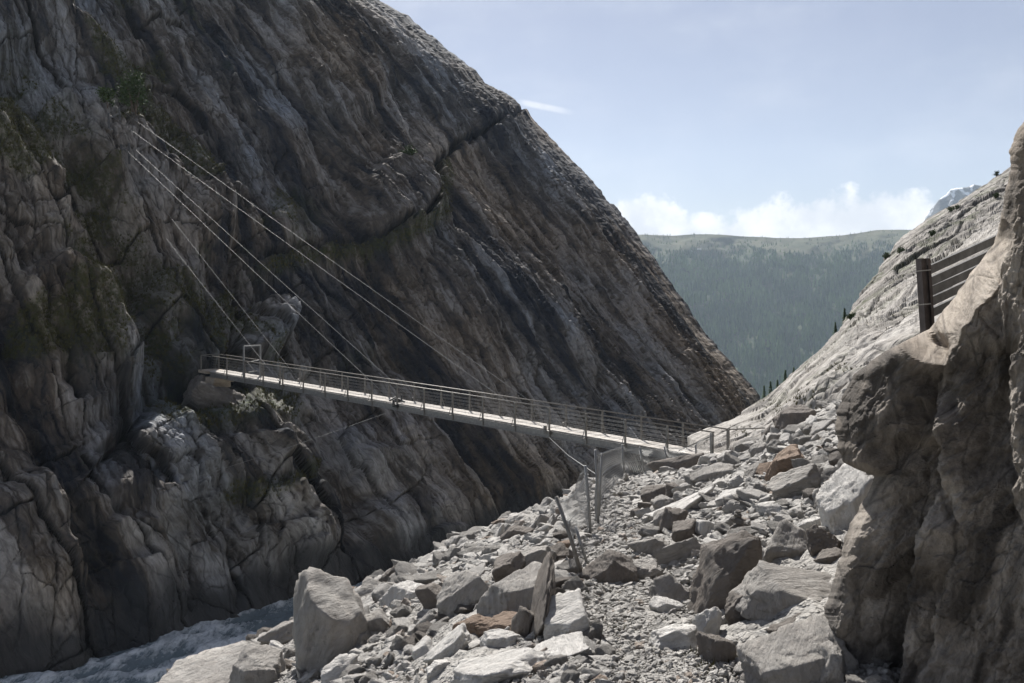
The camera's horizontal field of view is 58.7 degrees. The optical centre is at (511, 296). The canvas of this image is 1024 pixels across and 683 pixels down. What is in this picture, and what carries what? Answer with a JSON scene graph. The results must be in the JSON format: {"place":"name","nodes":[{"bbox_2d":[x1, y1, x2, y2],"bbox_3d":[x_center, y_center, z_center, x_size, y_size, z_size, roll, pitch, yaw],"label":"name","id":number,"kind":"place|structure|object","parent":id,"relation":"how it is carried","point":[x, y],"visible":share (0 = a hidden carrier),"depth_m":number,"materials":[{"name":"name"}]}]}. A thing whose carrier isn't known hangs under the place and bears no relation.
{"place":"outdoors","nodes":[
{"label":"outdoors","id":0,"kind":"place"},
{"bbox_2d":[0,582,361,682],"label":"river","id":1,"kind":"structure","parent":0,"point":[150,662],"depth_m":51.08,"materials":[{"name":"liquid"}]},
{"bbox_2d":[0,0,759,677],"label":"gorge cliff","id":2,"kind":"structure","parent":0,"point":[528,268],"depth_m":77.12,"materials":[{"name":"stone"}]},
{"bbox_2d":[94,83,116,107],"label":"shrub","id":3,"kind":"object","parent":2,"relation":"on","point":[108,94],"visible":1,"depth_m":75.31,"materials":[{"name":"green plant"}]},
{"bbox_2d":[114,62,152,117],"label":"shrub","id":4,"kind":"object","parent":2,"relation":"on","point":[131,91],"visible":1,"depth_m":76.59,"materials":[{"name":"green plant"}]},
{"bbox_2d":[181,375,204,410],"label":"boulder","id":5,"kind":"object","parent":2,"relation":"on","point":[194,382],"visible":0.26,"depth_m":65.05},
{"bbox_2d":[190,381,245,410],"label":"boulder","id":6,"kind":"object","parent":2,"relation":"on","point":[203,394],"visible":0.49,"depth_m":62.62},
{"bbox_2d":[198,354,233,386],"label":"abutment","id":7,"kind":"object","parent":6,"relation":"on","point":[216,382],"visible":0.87,"depth_m":64.23,"materials":[{"name":"concrete"}]},
{"bbox_2d":[116,112,764,487],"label":"footbridge","id":8,"kind":"object","parent":2,"relation":"on","point":[563,432],"visible":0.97,"depth_m":48.03,"materials":[{"name":"grey metal"}]},
{"bbox_2d":[0,0,936,673],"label":"grass","id":9,"kind":"structure","parent":2,"relation":"on","point":[98,234],"depth_m":67.47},
{"bbox_2d":[287,414,900,682],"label":"scree slope","id":10,"kind":"structure","parent":0,"point":[744,631],"depth_m":8.37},
{"bbox_2d":[158,641,247,682],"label":"boulder","id":11,"kind":"object","parent":10,"relation":"on","point":[214,665],"visible":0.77,"depth_m":14.20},
{"bbox_2d":[228,643,286,682],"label":"boulder","id":12,"kind":"object","parent":10,"relation":"on","point":[255,663],"visible":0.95,"depth_m":12.07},
{"bbox_2d":[257,619,293,644],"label":"boulder","id":13,"kind":"object","parent":10,"relation":"on","point":[281,633],"visible":0.5,"depth_m":15.69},
{"bbox_2d":[292,567,368,677],"bbox_3d":[-2.320,4.275,11.632,1.125,1.500,1.039,0,0,0],"label":"boulder","id":14,"kind":"object","parent":10,"relation":"on","point":[330,623],"visible":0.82,"depth_m":11.30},
{"bbox_2d":[320,653,360,682],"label":"boulder","id":15,"kind":"object","parent":10,"relation":"on","point":[334,668],"visible":0.63,"depth_m":10.18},
{"bbox_2d":[339,664,364,677],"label":"stone","id":16,"kind":"object","parent":10,"relation":"on","point":[353,669],"visible":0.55,"depth_m":9.91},
{"bbox_2d":[357,629,370,644],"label":"boulder","id":17,"kind":"object","parent":10,"relation":"on","point":[363,637],"visible":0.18,"depth_m":11.57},
{"bbox_2d":[356,576,379,595],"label":"boulder","id":18,"kind":"object","parent":10,"relation":"on","point":[369,584],"visible":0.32,"depth_m":15.99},
{"bbox_2d":[358,670,378,682],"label":"stone","id":19,"kind":"object","parent":10,"relation":"on","point":[367,677],"visible":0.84,"depth_m":9.25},
{"bbox_2d":[365,657,383,667],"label":"stone","id":20,"kind":"object","parent":10,"relation":"on","point":[375,661],"visible":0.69,"depth_m":9.87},
{"bbox_2d":[365,608,389,632],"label":"boulder","id":21,"kind":"object","parent":10,"relation":"on","point":[378,620],"visible":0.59,"depth_m":11.80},
{"bbox_2d":[371,583,391,602],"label":"stone","id":22,"kind":"object","parent":10,"relation":"on","point":[379,591],"visible":0.42,"depth_m":15.23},
{"bbox_2d":[386,625,407,637],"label":"stone","id":23,"kind":"object","parent":10,"relation":"on","point":[393,630],"visible":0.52,"depth_m":11.04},
{"bbox_2d":[390,635,407,651],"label":"stone","id":24,"kind":"object","parent":10,"relation":"on","point":[399,642],"visible":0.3,"depth_m":9.81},
{"bbox_2d":[389,604,412,617],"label":"stone","id":25,"kind":"object","parent":10,"relation":"on","point":[402,610],"visible":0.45,"depth_m":11.76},
{"bbox_2d":[381,580,423,607],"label":"boulder","id":26,"kind":"object","parent":10,"relation":"on","point":[402,590],"visible":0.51,"depth_m":13.57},
{"bbox_2d":[391,617,413,627],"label":"stone","id":27,"kind":"object","parent":10,"relation":"on","point":[408,621],"visible":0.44,"depth_m":11.22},
{"bbox_2d":[395,561,416,574],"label":"stone","id":28,"kind":"object","parent":10,"relation":"on","point":[402,567],"visible":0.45,"depth_m":16.73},
{"bbox_2d":[411,635,432,660],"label":"boulder","id":29,"kind":"object","parent":10,"relation":"on","point":[422,646],"visible":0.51,"depth_m":9.34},
{"bbox_2d":[413,620,431,633],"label":"stone","id":30,"kind":"object","parent":10,"relation":"on","point":[424,627],"visible":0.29,"depth_m":10.21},
{"bbox_2d":[416,609,436,624],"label":"stone","id":31,"kind":"object","parent":10,"relation":"on","point":[430,615],"visible":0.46,"depth_m":10.81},
{"bbox_2d":[413,570,440,584],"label":"stone","id":32,"kind":"object","parent":10,"relation":"on","point":[426,578],"visible":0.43,"depth_m":13.93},
{"bbox_2d":[415,583,441,609],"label":"boulder","id":33,"kind":"object","parent":10,"relation":"on","point":[427,594],"visible":0.5,"depth_m":11.67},
{"bbox_2d":[426,659,450,680],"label":"boulder","id":34,"kind":"object","parent":10,"relation":"on","point":[435,668],"visible":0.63,"depth_m":8.24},
{"bbox_2d":[429,622,448,636],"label":"stone","id":35,"kind":"object","parent":10,"relation":"on","point":[434,629],"visible":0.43,"depth_m":10.07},
{"bbox_2d":[423,622,472,663],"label":"boulder","id":36,"kind":"object","parent":10,"relation":"on","point":[453,641],"visible":0.66,"depth_m":8.79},
{"bbox_2d":[443,546,460,560],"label":"stone","id":37,"kind":"object","parent":10,"relation":"on","point":[451,552],"visible":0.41,"depth_m":15.66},
{"bbox_2d":[436,570,489,617],"bbox_3d":[-0.564,3.557,10.863,0.670,0.622,0.706,0,0,0],"label":"boulder","id":38,"kind":"object","parent":10,"relation":"on","point":[465,587],"visible":0.67,"depth_m":10.61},
{"bbox_2d":[454,604,473,613],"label":"stone","id":39,"kind":"object","parent":10,"relation":"on","point":[462,609],"visible":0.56,"depth_m":10.46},
{"bbox_2d":[457,546,484,557],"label":"stone","id":40,"kind":"object","parent":10,"relation":"on","point":[474,549],"visible":0.46,"depth_m":15.13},
{"bbox_2d":[452,614,490,636],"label":"boulder","id":41,"kind":"object","parent":10,"relation":"on","point":[472,622],"visible":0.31,"depth_m":9.19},
{"bbox_2d":[475,611,516,633],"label":"boulder","id":42,"kind":"object","parent":10,"relation":"on","point":[502,619],"visible":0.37,"depth_m":9.09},
{"bbox_2d":[450,647,546,682],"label":"boulder","id":43,"kind":"object","parent":10,"relation":"on","point":[518,663],"visible":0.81,"depth_m":7.41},
{"bbox_2d":[479,628,523,646],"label":"boulder","id":44,"kind":"object","parent":10,"relation":"on","point":[499,637],"visible":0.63,"depth_m":8.41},
{"bbox_2d":[476,561,541,614],"bbox_3d":[0.029,3.240,9.752,0.886,0.646,0.658,0,0,0],"label":"boulder","id":45,"kind":"object","parent":10,"relation":"on","point":[513,591],"visible":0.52,"depth_m":9.65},
{"bbox_2d":[492,551,525,582],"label":"boulder","id":46,"kind":"object","parent":10,"relation":"on","point":[506,565],"visible":0.65,"depth_m":11.52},
{"bbox_2d":[499,525,534,540],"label":"boulder","id":47,"kind":"object","parent":10,"relation":"on","point":[510,532],"visible":0.62,"depth_m":15.02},
{"bbox_2d":[511,606,533,636],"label":"boulder","id":48,"kind":"object","parent":10,"relation":"on","point":[521,621],"visible":0.69,"depth_m":8.53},
{"bbox_2d":[521,545,556,566],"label":"boulder","id":49,"kind":"object","parent":10,"relation":"on","point":[536,553],"visible":0.38,"depth_m":11.67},
{"bbox_2d":[529,552,555,637],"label":"boulder","id":50,"kind":"object","parent":10,"relation":"on","point":[544,590],"visible":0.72,"depth_m":8.57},
{"bbox_2d":[536,654,566,673],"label":"stone","id":51,"kind":"object","parent":10,"relation":"on","point":[560,659],"visible":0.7,"depth_m":7.34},
{"bbox_2d":[533,631,590,656],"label":"boulder","id":52,"kind":"object","parent":10,"relation":"on","point":[571,644],"visible":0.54,"depth_m":7.75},
{"bbox_2d":[550,542,573,560],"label":"boulder","id":53,"kind":"object","parent":10,"relation":"on","point":[561,549],"visible":0.38,"depth_m":12.02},
{"bbox_2d":[543,588,588,640],"bbox_3d":[0.508,2.982,8.360,0.459,0.471,0.482,0,0,0],"label":"boulder","id":54,"kind":"object","parent":10,"relation":"on","point":[567,613],"visible":0.58,"depth_m":8.26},
{"bbox_2d":[556,558,582,573],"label":"stone","id":55,"kind":"object","parent":10,"relation":"on","point":[569,566],"visible":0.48,"depth_m":11.25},
{"bbox_2d":[560,669,579,682],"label":"stone","id":56,"kind":"object","parent":10,"relation":"on","point":[569,675],"visible":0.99,"depth_m":6.85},
{"bbox_2d":[250,399,893,682],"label":"rubble","id":57,"kind":"object","parent":10,"relation":"on","point":[498,528],"visible":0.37,"depth_m":12.24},
{"bbox_2d":[562,575,589,593],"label":"stone","id":58,"kind":"object","parent":10,"relation":"on","point":[575,582],"visible":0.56,"depth_m":10.12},
{"bbox_2d":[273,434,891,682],"bbox_3d":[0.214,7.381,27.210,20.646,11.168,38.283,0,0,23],"label":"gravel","id":59,"kind":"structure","parent":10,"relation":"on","point":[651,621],"depth_m":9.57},
{"bbox_2d":[580,636,596,658],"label":"stone","id":60,"kind":"object","parent":10,"relation":"on","point":[589,642],"visible":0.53,"depth_m":7.73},
{"bbox_2d":[580,667,605,680],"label":"stone","id":61,"kind":"object","parent":10,"relation":"on","point":[593,672],"visible":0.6,"depth_m":6.99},
{"bbox_2d":[589,620,602,641],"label":"stone","id":62,"kind":"object","parent":10,"relation":"on","point":[597,625],"visible":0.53,"depth_m":8.18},
{"bbox_2d":[595,644,615,655],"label":"stone","id":63,"kind":"object","parent":10,"relation":"on","point":[604,649],"visible":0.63,"depth_m":7.60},
{"bbox_2d":[578,549,637,586],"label":"boulder","id":64,"kind":"object","parent":10,"relation":"on","point":[610,566],"visible":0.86,"depth_m":10.75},
{"bbox_2d":[554,433,710,572],"bbox_3d":[3.481,4.637,24.245,2.148,4.372,27.093,0,0,15],"label":"chain link fence","id":65,"kind":"object","parent":10,"relation":"on","point":[601,468],"visible":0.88,"depth_m":15.78,"materials":[{"name":"metal"}]},
{"bbox_2d":[625,538,668,555],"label":"boulder","id":66,"kind":"object","parent":10,"relation":"on","point":[649,546],"visible":0.54,"depth_m":12.56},
{"bbox_2d":[633,558,662,581],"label":"boulder","id":67,"kind":"object","parent":10,"relation":"on","point":[650,568],"visible":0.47,"depth_m":10.93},
{"bbox_2d":[638,525,661,536],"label":"stone","id":68,"kind":"object","parent":10,"relation":"on","point":[648,531],"visible":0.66,"depth_m":13.92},
{"bbox_2d":[640,484,665,502],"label":"boulder","id":69,"kind":"object","parent":10,"relation":"on","point":[648,493],"visible":0.5,"depth_m":17.64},
{"bbox_2d":[653,508,664,525],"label":"boulder","id":70,"kind":"object","parent":10,"relation":"on","point":[657,516],"visible":0.27,"depth_m":14.28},
{"bbox_2d":[650,495,674,508],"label":"boulder","id":71,"kind":"object","parent":10,"relation":"on","point":[660,501],"visible":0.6,"depth_m":16.33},
{"bbox_2d":[648,596,683,612],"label":"boulder","id":72,"kind":"object","parent":10,"relation":"on","point":[659,604],"visible":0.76,"depth_m":9.24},
{"bbox_2d":[648,573,689,608],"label":"boulder","id":73,"kind":"object","parent":10,"relation":"on","point":[669,585],"visible":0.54,"depth_m":9.68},
{"bbox_2d":[648,623,697,649],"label":"boulder","id":74,"kind":"object","parent":10,"relation":"on","point":[671,636],"visible":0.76,"depth_m":7.89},
{"bbox_2d":[659,507,688,533],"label":"boulder","id":75,"kind":"object","parent":10,"relation":"on","point":[670,515],"visible":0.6,"depth_m":13.80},
{"bbox_2d":[645,452,703,470],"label":"boulder","id":76,"kind":"object","parent":10,"relation":"on","point":[684,461],"visible":0.69,"depth_m":29.90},
{"bbox_2d":[653,537,701,569],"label":"boulder","id":77,"kind":"object","parent":10,"relation":"on","point":[680,551],"visible":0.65,"depth_m":11.55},
{"bbox_2d":[644,485,713,518],"bbox_3d":[2.670,3.431,14.890,1.206,0.693,0.711,0,0,20],"label":"boulder","id":78,"kind":"object","parent":10,"relation":"on","point":[694,500],"visible":0.41,"depth_m":14.77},
{"bbox_2d":[671,518,696,541],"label":"boulder","id":79,"kind":"object","parent":10,"relation":"on","point":[682,530],"visible":0.7,"depth_m":12.53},
{"bbox_2d":[695,519,714,536],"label":"boulder","id":80,"kind":"object","parent":10,"relation":"on","point":[704,527],"visible":0.72,"depth_m":12.57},
{"bbox_2d":[692,607,721,634],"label":"boulder","id":81,"kind":"object","parent":10,"relation":"on","point":[707,621],"visible":0.63,"depth_m":8.23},
{"bbox_2d":[698,492,718,501],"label":"stone","id":82,"kind":"object","parent":10,"relation":"on","point":[707,497],"visible":0.52,"depth_m":14.62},
{"bbox_2d":[684,462,735,482],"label":"boulder","id":83,"kind":"object","parent":10,"relation":"on","point":[717,470],"visible":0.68,"depth_m":17.37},
{"bbox_2d":[696,631,736,666],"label":"boulder","id":84,"kind":"object","parent":10,"relation":"on","point":[712,647],"visible":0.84,"depth_m":7.47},
{"bbox_2d":[713,521,730,534],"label":"stone","id":85,"kind":"object","parent":10,"relation":"on","point":[720,526],"visible":0.4,"depth_m":11.97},
{"bbox_2d":[686,530,761,613],"bbox_3d":[2.144,2.851,9.082,0.725,1.002,0.553,0,0,0],"label":"boulder","id":86,"kind":"object","parent":10,"relation":"on","point":[728,562],"visible":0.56,"depth_m":8.93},
{"bbox_2d":[715,487,744,506],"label":"boulder","id":87,"kind":"object","parent":10,"relation":"on","point":[728,493],"visible":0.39,"depth_m":13.96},
{"bbox_2d":[721,452,740,464],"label":"stone","id":88,"kind":"object","parent":10,"relation":"on","point":[728,458],"visible":0.51,"depth_m":17.79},
{"bbox_2d":[724,591,745,624],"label":"boulder","id":89,"kind":"object","parent":10,"relation":"on","point":[732,615],"visible":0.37,"depth_m":8.40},
{"bbox_2d":[722,500,747,514],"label":"stone","id":90,"kind":"object","parent":10,"relation":"on","point":[727,507],"visible":0.59,"depth_m":13.19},
{"bbox_2d":[726,509,748,533],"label":"stone","id":91,"kind":"object","parent":10,"relation":"on","point":[738,519],"visible":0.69,"depth_m":11.64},
{"bbox_2d":[729,526,757,535],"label":"stone","id":92,"kind":"object","parent":10,"relation":"on","point":[750,530],"visible":0.3,"depth_m":11.30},
{"bbox_2d":[736,488,763,501],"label":"stone","id":93,"kind":"object","parent":10,"relation":"on","point":[746,494],"visible":0.6,"depth_m":13.25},
{"bbox_2d":[743,459,767,477],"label":"stone","id":94,"kind":"object","parent":10,"relation":"on","point":[751,470],"visible":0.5,"depth_m":15.46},
{"bbox_2d":[748,439,766,456],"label":"boulder","id":95,"kind":"object","parent":10,"relation":"on","point":[758,446],"visible":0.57,"depth_m":17.75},
{"bbox_2d":[756,501,781,516],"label":"boulder","id":96,"kind":"object","parent":10,"relation":"on","point":[766,506],"visible":0.65,"depth_m":12.08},
{"bbox_2d":[729,560,832,620],"bbox_3d":[2.558,2.779,8.362,1.058,0.573,0.615,0,0,0],"label":"boulder","id":97,"kind":"object","parent":10,"relation":"on","point":[768,591],"visible":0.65,"depth_m":8.27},
{"bbox_2d":[764,613,800,632],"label":"boulder","id":98,"kind":"object","parent":10,"relation":"on","point":[774,627],"visible":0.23,"depth_m":7.85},
{"bbox_2d":[762,518,806,562],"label":"boulder","id":99,"kind":"object","parent":10,"relation":"on","point":[788,539],"visible":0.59,"depth_m":9.66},
{"bbox_2d":[765,444,804,481],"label":"boulder","id":100,"kind":"object","parent":10,"relation":"on","point":[781,462],"visible":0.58,"depth_m":14.34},
{"bbox_2d":[772,404,816,429],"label":"boulder","id":101,"kind":"object","parent":10,"relation":"on","point":[790,415],"visible":0.59,"depth_m":20.86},
{"bbox_2d":[766,463,823,498],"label":"boulder","id":102,"kind":"object","parent":10,"relation":"on","point":[791,483],"visible":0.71,"depth_m":12.44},
{"bbox_2d":[736,614,859,682],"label":"boulder","id":103,"kind":"object","parent":10,"relation":"on","point":[787,653],"visible":0.82,"depth_m":6.96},
{"bbox_2d":[791,458,810,467],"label":"stone","id":104,"kind":"object","parent":10,"relation":"on","point":[797,462],"visible":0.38,"depth_m":13.88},
{"bbox_2d":[792,435,812,445],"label":"stone","id":105,"kind":"object","parent":10,"relation":"on","point":[802,440],"visible":0.5,"depth_m":16.26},
{"bbox_2d":[797,517,820,531],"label":"boulder","id":106,"kind":"object","parent":10,"relation":"on","point":[804,524],"visible":0.36,"depth_m":10.46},
{"bbox_2d":[811,454,828,463],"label":"stone","id":107,"kind":"object","parent":10,"relation":"on","point":[822,458],"visible":0.36,"depth_m":13.55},
{"bbox_2d":[809,420,832,435],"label":"stone","id":108,"kind":"object","parent":10,"relation":"on","point":[819,426],"visible":0.48,"depth_m":16.78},
{"bbox_2d":[805,524,841,556],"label":"boulder","id":109,"kind":"object","parent":10,"relation":"on","point":[818,539],"visible":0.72,"depth_m":9.33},
{"bbox_2d":[813,547,841,563],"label":"boulder","id":110,"kind":"object","parent":10,"relation":"on","point":[828,556],"visible":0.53,"depth_m":9.07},
{"bbox_2d":[819,467,836,486],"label":"stone","id":111,"kind":"object","parent":10,"relation":"on","point":[826,474],"visible":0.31,"depth_m":12.34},
{"bbox_2d":[817,640,846,682],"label":"boulder","id":112,"kind":"object","parent":10,"relation":"on","point":[834,666],"visible":0.91,"depth_m":6.72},
{"bbox_2d":[828,451,841,466],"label":"stone","id":113,"kind":"object","parent":10,"relation":"on","point":[834,457],"visible":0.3,"depth_m":13.16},
{"bbox_2d":[816,463,872,533],"bbox_3d":[3.820,2.336,10.082,0.796,0.992,0.549,0,0,0],"label":"boulder","id":114,"kind":"object","parent":10,"relation":"on","point":[841,495],"visible":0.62,"depth_m":9.98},
{"bbox_2d":[845,674,868,682],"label":"stone","id":115,"kind":"object","parent":10,"relation":"on","point":[850,678],"visible":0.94,"depth_m":6.56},
{"bbox_2d":[585,496,726,682],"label":"path","id":116,"kind":"structure","parent":0,"point":[660,656],"depth_m":7.70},
{"bbox_2d":[380,0,1023,237],"label":"sky","id":117,"kind":"structure","parent":0,"point":[748,118],"materials":[{"name":"blue"}]},
{"bbox_2d":[638,230,910,397],"bbox_3d":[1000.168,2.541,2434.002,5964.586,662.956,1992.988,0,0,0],"label":"hill","id":118,"kind":"structure","parent":0,"point":[796,244],"depth_m":2520.13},
{"bbox_2d":[642,229,906,398],"bbox_3d":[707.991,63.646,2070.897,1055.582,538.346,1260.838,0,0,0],"label":"forest","id":119,"kind":"object","parent":118,"relation":"on","point":[740,316],"visible":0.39,"depth_m":2177.62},
{"bbox_2d":[687,167,1010,452],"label":"rock slope","id":120,"kind":"structure","parent":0,"point":[863,337],"depth_m":51.29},
{"bbox_2d":[824,122,1023,682],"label":"rock wall","id":121,"kind":"structure","parent":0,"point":[927,585],"depth_m":6.16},
{"bbox_2d":[916,235,995,332],"bbox_3d":[5.833,-0.163,11.943,1.924,1.362,0.236,0,0,-36],"label":"board barrier","id":122,"kind":"object","parent":121,"relation":"on","point":[929,285],"visible":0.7,"depth_m":11.69,"materials":[{"name":"wood"}]},
{"bbox_2d":[924,184,980,220],"bbox_3d":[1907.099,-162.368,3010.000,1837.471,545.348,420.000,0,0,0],"label":"mountain","id":123,"kind":"structure","parent":0,"point":[952,196],"depth_m":3086.79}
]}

